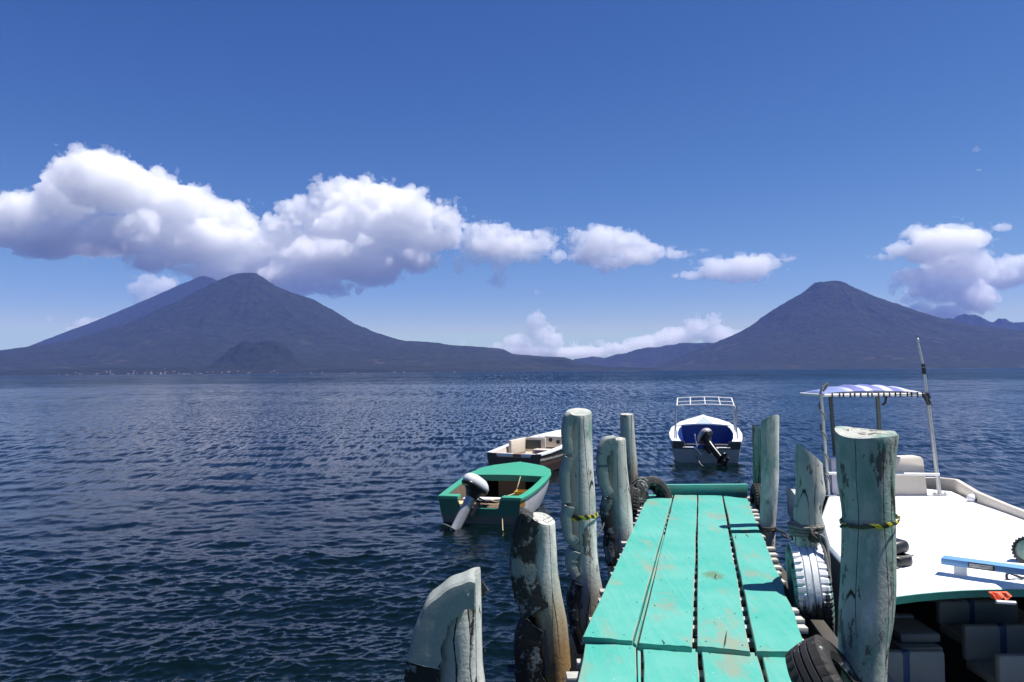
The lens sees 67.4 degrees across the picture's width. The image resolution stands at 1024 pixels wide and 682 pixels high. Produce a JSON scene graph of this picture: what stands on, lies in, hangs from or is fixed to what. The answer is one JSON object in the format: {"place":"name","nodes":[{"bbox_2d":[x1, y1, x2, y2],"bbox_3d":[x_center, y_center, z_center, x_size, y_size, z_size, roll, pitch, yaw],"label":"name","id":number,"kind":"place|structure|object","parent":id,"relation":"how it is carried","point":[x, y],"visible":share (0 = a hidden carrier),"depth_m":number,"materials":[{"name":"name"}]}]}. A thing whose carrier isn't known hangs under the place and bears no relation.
{"place":"outdoors","nodes":[
{"label":"outdoors","id":0,"kind":"place"},
{"bbox_2d":[31,276,216,345],"bbox_3d":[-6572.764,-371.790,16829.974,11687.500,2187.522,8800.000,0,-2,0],"label":"volcano","id":1,"kind":"structure","parent":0,"point":[134,312],"depth_m":15996.55},
{"bbox_2d":[205,340,315,369],"bbox_3d":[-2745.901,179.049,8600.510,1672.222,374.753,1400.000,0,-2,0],"label":"wooded hill","id":2,"kind":"structure","parent":0,"point":[266,355],"depth_m":8363.76,"materials":[{"name":"blue plant"}]},
{"bbox_2d":[0,367,534,375],"bbox_3d":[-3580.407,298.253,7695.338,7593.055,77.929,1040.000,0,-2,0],"label":"lake shore","id":3,"kind":"structure","parent":0,"point":[102,371],"depth_m":7452.56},
{"bbox_2d":[0,273,640,370],"bbox_3d":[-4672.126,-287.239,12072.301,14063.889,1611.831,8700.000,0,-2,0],"label":"volcano","id":4,"kind":"structure","parent":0,"point":[208,325],"depth_m":10494.43},
{"bbox_2d":[0,368,1023,681],"bbox_3d":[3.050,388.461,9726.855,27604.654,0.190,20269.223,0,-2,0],"label":"lake water","id":5,"kind":"structure","parent":0,"point":[222,528],"depth_m":19.52,"materials":[{"name":"blue liquid"}]},
{"bbox_2d":[437,567,484,681],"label":"mooring post","id":6,"kind":"object","parent":5,"relation":"in","point":[461,653],"visible":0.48,"depth_m":3.63,"materials":[{"name":"paint"}]},
{"bbox_2d":[403,661,437,681],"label":"tyre piece","id":7,"kind":"object","parent":6,"relation":"attached to","point":[415,673],"visible":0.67,"depth_m":3.59,"materials":[{"name":"black rubber"}]},
{"bbox_2d":[407,569,475,669],"bbox_3d":[-0.334,1.329,3.692,0.325,0.420,0.208,0,-2,0],"label":"tyre piece","id":8,"kind":"object","parent":6,"relation":"attached to","point":[449,600],"visible":0.97,"depth_m":3.59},
{"bbox_2d":[481,580,488,598],"bbox_3d":[-0.143,1.225,3.800,0.057,0.129,0.096,0,-2,-6],"label":"tyre flap","id":9,"kind":"object","parent":6,"relation":"attached to","point":[484,590],"visible":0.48,"depth_m":3.75,"materials":[{"name":"black rubber"}]},
{"bbox_2d":[438,462,550,524],"bbox_3d":[-0.203,3.230,16.290,1.870,0.899,3.840,-1,-2,12],"label":"motorboat","id":10,"kind":"object","parent":5,"relation":"on","point":[502,480],"visible":0.83,"depth_m":15.76,"materials":[{"name":"green paint"}]},
{"bbox_2d":[439,473,488,531],"bbox_3d":[-0.919,3.150,14.261,1.120,1.361,0.359,1,-3,-40],"label":"outboard motor","id":11,"kind":"object","parent":10,"relation":"attached to","point":[476,486],"visible":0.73,"depth_m":14.29,"materials":[{"name":"grey metal"}]},
{"bbox_2d":[487,476,520,504],"bbox_3d":[-0.162,3.050,15.620,0.312,0.332,2.014,-1,-2,12],"label":"rope","id":12,"kind":"object","parent":10,"relation":"on","point":[499,499],"visible":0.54,"depth_m":15.26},
{"bbox_2d":[514,490,526,495],"bbox_3d":[0.246,3.265,16.004,0.357,0.280,0.273,-1,-2,12],"label":"crate","id":13,"kind":"object","parent":10,"relation":"in","point":[518,492],"visible":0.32,"depth_m":15.92,"materials":[{"name":"yellow plastic"}]},
{"bbox_2d":[487,430,565,470],"bbox_3d":[0.920,3.340,23.348,1.870,1.220,4.305,-1,-2,24],"label":"motorboat","id":14,"kind":"object","parent":5,"relation":"on","point":[544,449],"visible":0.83,"depth_m":22.41,"materials":[{"name":"white plastic"}]},
{"bbox_2d":[532,512,570,681],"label":"mooring post","id":15,"kind":"object","parent":5,"relation":"in","point":[551,624],"visible":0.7,"depth_m":4.55,"materials":[{"name":"paint"}]},
{"bbox_2d":[509,507,547,616],"bbox_3d":[0.098,1.317,4.603,0.228,0.624,0.178,0,-2,0],"label":"tyre piece","id":16,"kind":"object","parent":15,"relation":"attached to","point":[527,594],"visible":0.99,"depth_m":4.52,"materials":[{"name":"black rubber"}]},
{"bbox_2d":[514,615,545,681],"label":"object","id":17,"kind":"object","parent":15,"relation":"attached to","point":[527,658],"visible":0.91,"depth_m":4.50,"materials":[{"name":"black rubber"}]},
{"bbox_2d":[566,408,601,670],"bbox_3d":[0.493,2.614,5.901,0.424,4.175,0.268,0,-2,0],"label":"mooring post","id":18,"kind":"object","parent":5,"relation":"in","point":[583,500],"visible":0.62,"depth_m":5.86,"materials":[{"name":"grey paint"}]},
{"bbox_2d":[559,454,572,502],"bbox_3d":[0.417,1.056,5.905,0.103,0.356,0.168,0,-2,0],"label":"tyre piece","id":19,"kind":"object","parent":18,"relation":"attached to","point":[564,473],"visible":1,"depth_m":5.83,"materials":[{"name":"grey rubber"}]},
{"bbox_2d":[561,412,575,453],"bbox_3d":[0.433,0.704,5.919,0.105,0.318,0.168,0,-2,0],"label":"tyre piece","id":20,"kind":"object","parent":18,"relation":"attached to","point":[566,431],"visible":1,"depth_m":5.84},
{"bbox_2d":[560,503,578,545],"bbox_3d":[0.440,1.403,5.891,0.139,0.305,0.168,0,-2,0],"label":"tyre piece","id":21,"kind":"object","parent":18,"relation":"attached to","point":[566,514],"visible":0.98,"depth_m":5.81,"materials":[{"name":"rubber"}]},
{"bbox_2d":[565,546,579,578],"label":"tyre piece","id":22,"kind":"object","parent":18,"relation":"attached to","point":[571,556],"visible":0.95,"depth_m":5.80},
{"bbox_2d":[566,578,584,653],"bbox_3d":[0.488,2.091,5.864,0.140,0.541,0.168,0,-2,0],"label":"tyre piece","id":23,"kind":"object","parent":18,"relation":"attached to","point":[573,592],"visible":0.91,"depth_m":5.79,"materials":[{"name":"black rubber"}]},
{"bbox_2d":[571,511,598,520],"bbox_3d":[0.542,1.347,5.950,0.254,0.057,0.256,0,-2,0],"label":"barrier tape","id":24,"kind":"object","parent":18,"relation":"attached to","point":[578,517],"visible":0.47,"depth_m":5.84,"materials":[{"name":"yellow plastic"}]},
{"bbox_2d":[606,437,632,580],"bbox_3d":[1.030,2.856,7.490,0.336,3.810,0.278,0,-2,0],"label":"mooring post","id":25,"kind":"object","parent":5,"relation":"in","point":[621,509],"visible":0.38,"depth_m":7.47,"materials":[{"name":"paint"}]},
{"bbox_2d":[595,451,607,464],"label":"tyre piece","id":26,"kind":"object","parent":25,"relation":"attached to","point":[601,458],"visible":0.94,"depth_m":7.41,"materials":[{"name":"grey rubber"}]},
{"bbox_2d":[596,465,613,496],"bbox_3d":[0.902,1.362,7.494,0.154,0.286,0.188,0,-2,0],"label":"tyre piece","id":27,"kind":"object","parent":25,"relation":"attached to","point":[602,474],"visible":1,"depth_m":7.41,"materials":[{"name":"grey rubber"}]},
{"bbox_2d":[599,496,613,534],"bbox_3d":[0.921,1.694,7.481,0.122,0.352,0.188,0,-2,0],"label":"tyre piece","id":28,"kind":"object","parent":25,"relation":"attached to","point":[605,509],"visible":0.94,"depth_m":7.39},
{"bbox_2d":[597,435,615,454],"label":"tyre piece","id":29,"kind":"object","parent":25,"relation":"attached to","point":[606,444],"visible":1,"depth_m":7.42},
{"bbox_2d":[603,533,615,565],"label":"tyre piece","id":30,"kind":"object","parent":25,"relation":"attached to","point":[608,544],"visible":0.97,"depth_m":7.38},
{"bbox_2d":[620,413,637,484],"bbox_3d":[1.534,2.878,9.643,0.305,3.928,0.245,0,-2,0],"label":"mooring post","id":31,"kind":"object","parent":5,"relation":"in","point":[627,431],"visible":0.23,"depth_m":9.63,"materials":[{"name":"paint"}]},
{"bbox_2d":[669,396,741,462],"bbox_3d":[6.539,2.954,26.070,2.330,2.159,5.032,-1,-2,13],"label":"motorboat","id":32,"kind":"object","parent":5,"relation":"on","point":[726,437],"visible":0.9,"depth_m":25.19,"materials":[{"name":"white plastic"}]},
{"bbox_2d":[697,428,730,464],"bbox_3d":[6.167,3.276,23.362,0.368,1.212,1.340,1,-3,-27],"label":"outboard motor","id":33,"kind":"object","parent":32,"relation":"attached to","point":[704,436],"visible":0.9,"depth_m":23.51,"materials":[{"name":"black metal"}]},
{"bbox_2d":[752,424,760,500],"bbox_3d":[3.082,2.927,9.492,0.159,3.794,0.192,0,-2,0],"label":"mooring post","id":34,"kind":"object","parent":5,"relation":"in","point":[756,438],"visible":0.22,"depth_m":9.48,"materials":[{"name":"paint"}]},
{"bbox_2d":[750,483,760,513],"bbox_3d":[2.986,1.994,9.287,0.150,0.540,0.540,-1,-2,9],"label":"tyre","id":35,"kind":"object","parent":34,"relation":"hanging from","point":[755,491],"visible":0.33,"depth_m":9.15,"materials":[{"name":"black rubber"}]},
{"bbox_2d":[759,415,778,552],"bbox_3d":[2.528,2.746,7.644,0.332,4.019,0.209,0,-2,0],"label":"mooring post","id":36,"kind":"object","parent":5,"relation":"in","point":[769,464],"visible":0.38,"depth_m":7.63,"materials":[{"name":"green paint"}]},
{"bbox_2d":[757,524,788,538],"bbox_3d":[2.543,1.846,7.453,0.205,0.068,0.663,0,-2,0],"label":"rope","id":37,"kind":"object","parent":36,"relation":"attached to","point":[769,529],"visible":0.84,"depth_m":7.59,"materials":[{"name":"grey fabric"}]},
{"bbox_2d":[793,443,825,639],"bbox_3d":[2.154,2.704,5.497,0.236,3.937,0.237,0,-2,0],"label":"mooring post","id":38,"kind":"object","parent":5,"relation":"in","point":[810,492],"visible":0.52,"depth_m":5.47,"materials":[{"name":"green paint"}]},
{"bbox_2d":[786,518,824,537],"bbox_3d":[2.124,1.349,5.551,0.263,0.114,0.263,0,-2,0],"label":"rope","id":39,"kind":"object","parent":38,"relation":"attached to","point":[795,528],"visible":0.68,"depth_m":5.47,"materials":[{"name":"grey fabric"}]},
{"bbox_2d":[808,527,822,542],"bbox_3d":[2.137,1.368,5.415,0.089,0.109,0.088,0,-2,0],"label":"rope","id":40,"kind":"object","parent":38,"relation":"attached to","point":[812,537],"visible":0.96,"depth_m":5.39,"materials":[{"name":"grey fabric"}]},
{"bbox_2d":[815,532,834,633],"bbox_3d":[2.178,1.734,5.332,0.056,0.790,0.158,0,-2,-18],"label":"rope","id":41,"kind":"object","parent":38,"relation":"hanging from","point":[825,548],"visible":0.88,"depth_m":5.33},
{"bbox_2d":[785,541,834,636],"bbox_3d":[2.140,1.779,5.533,0.291,0.671,0.670,-1,-2,14],"label":"tyre","id":42,"kind":"object","parent":41,"relation":"hanging from","point":[809,582],"visible":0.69,"depth_m":5.26,"materials":[{"name":"rubber"}]},
{"bbox_2d":[834,426,898,681],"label":"mooring post","id":43,"kind":"object","parent":5,"relation":"in","point":[866,459],"visible":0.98,"depth_m":3.66,"materials":[{"name":"teal paint"}]},
{"bbox_2d":[566,484,837,681],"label":"dock","id":44,"kind":"object","parent":43,"relation":"attached to","point":[753,628],"visible":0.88,"depth_m":5.19,"materials":[{"name":"teal wood"}]},
{"bbox_2d":[629,483,649,521],"bbox_3d":[1.513,2.017,9.227,0.228,0.600,0.600,-2,-3,25],"label":"tyre","id":45,"kind":"object","parent":44,"relation":"hanging from","point":[636,490],"visible":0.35,"depth_m":9.04,"materials":[{"name":"black rubber"}]},
{"bbox_2d":[631,477,647,484],"bbox_3d":[1.540,1.695,9.234,0.196,0.119,0.227,0,-2,0],"label":"rope","id":46,"kind":"object","parent":45,"relation":"attached to","point":[642,481],"visible":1,"depth_m":9.23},
{"bbox_2d":[634,476,672,506],"bbox_3d":[1.714,1.944,9.380,0.580,0.582,0.348,1,-3,-35],"label":"tyre","id":47,"kind":"object","parent":44,"relation":"hanging from","point":[657,486],"visible":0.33,"depth_m":9.43,"materials":[{"name":"black rubber"}]},
{"bbox_2d":[785,634,861,681],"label":"tyre","id":48,"kind":"object","parent":44,"relation":"on","point":[817,658],"visible":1,"depth_m":3.45,"materials":[{"name":"black rubber"}]},
{"bbox_2d":[839,514,900,528],"bbox_3d":[1.753,0.880,3.768,0.276,0.066,0.273,-2,-3,29],"label":"barrier tape","id":49,"kind":"object","parent":43,"relation":"attached to","point":[870,526],"visible":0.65,"depth_m":3.66,"materials":[{"name":"yellow plastic"}]},
{"bbox_2d":[786,338,1023,681],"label":"passenger boat","id":50,"kind":"object","parent":5,"relation":"on","point":[948,626],"visible":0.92,"depth_m":6.42,"materials":[{"name":"white paint"}]},
{"bbox_2d":[896,538,913,569],"bbox_3d":[2.828,1.568,5.642,0.213,0.213,0.211,0,-2,-17],"label":"boat fender","id":51,"kind":"object","parent":50,"relation":"on","point":[904,559],"visible":0.52,"depth_m":5.60,"materials":[{"name":"black plastic"}]},
{"bbox_2d":[941,555,1023,577],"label":"blue board","id":52,"kind":"object","parent":50,"relation":"on","point":[961,565],"visible":0.85,"depth_m":5.25,"materials":[{"name":"paint"}]},
{"bbox_2d":[1005,536,1023,580],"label":"spotlight","id":53,"kind":"object","parent":50,"relation":"on","point":[1017,549],"visible":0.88,"depth_m":5.69,"materials":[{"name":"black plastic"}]},
{"bbox_2d":[0,0,1023,359],"label":"sky","id":54,"kind":"structure","parent":0,"point":[571,179],"materials":[{"name":"blue"}]},
{"bbox_2d":[530,359,663,370],"bbox_3d":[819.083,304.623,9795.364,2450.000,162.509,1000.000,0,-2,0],"label":"lake spit","id":55,"kind":"structure","parent":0,"point":[564,363],"depth_m":9660.19,"materials":[{"name":"blue"}]},
{"bbox_2d":[574,343,712,367],"bbox_3d":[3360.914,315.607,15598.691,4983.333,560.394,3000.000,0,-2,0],"label":"hill range","id":56,"kind":"structure","parent":0,"point":[646,357],"depth_m":15175.38,"materials":[{"name":"blue"}]},
{"bbox_2d":[644,281,1023,369],"bbox_3d":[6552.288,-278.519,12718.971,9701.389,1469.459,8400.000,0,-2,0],"label":"volcano","id":57,"kind":"structure","parent":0,"point":[831,325],"depth_m":11116.43},
{"bbox_2d":[966,494,976,501],"bbox_3d":[5.010,1.713,8.350,0.120,0.100,0.125,0,-2,0],"label":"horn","id":58,"kind":"object","parent":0,"point":[971,498],"visible":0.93,"depth_m":8.32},
{"bbox_2d":[944,314,1023,330],"bbox_3d":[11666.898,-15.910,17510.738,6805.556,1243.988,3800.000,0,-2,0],"label":"mountain ridge","id":59,"kind":"structure","parent":0,"point":[981,321],"depth_m":17381.90,"materials":[{"name":"blue stone"}]},
{"bbox_2d":[995,600,1015,604],"bbox_3d":[3.187,1.687,4.956,0.125,0.029,0.021,0,-2,0],"label":"short tube","id":60,"kind":"object","parent":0,"point":[1004,602],"visible":1,"depth_m":4.95,"materials":[{"name":"white metal"}]},
{"bbox_2d":[989,591,1011,599],"bbox_3d":[3.174,1.657,4.989,0.128,0.046,0.046,0,-2,0],"label":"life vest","id":61,"kind":"object","parent":60,"relation":"on","point":[1005,595],"visible":1,"depth_m":4.98,"materials":[{"name":"orange fabric"}]}
]}

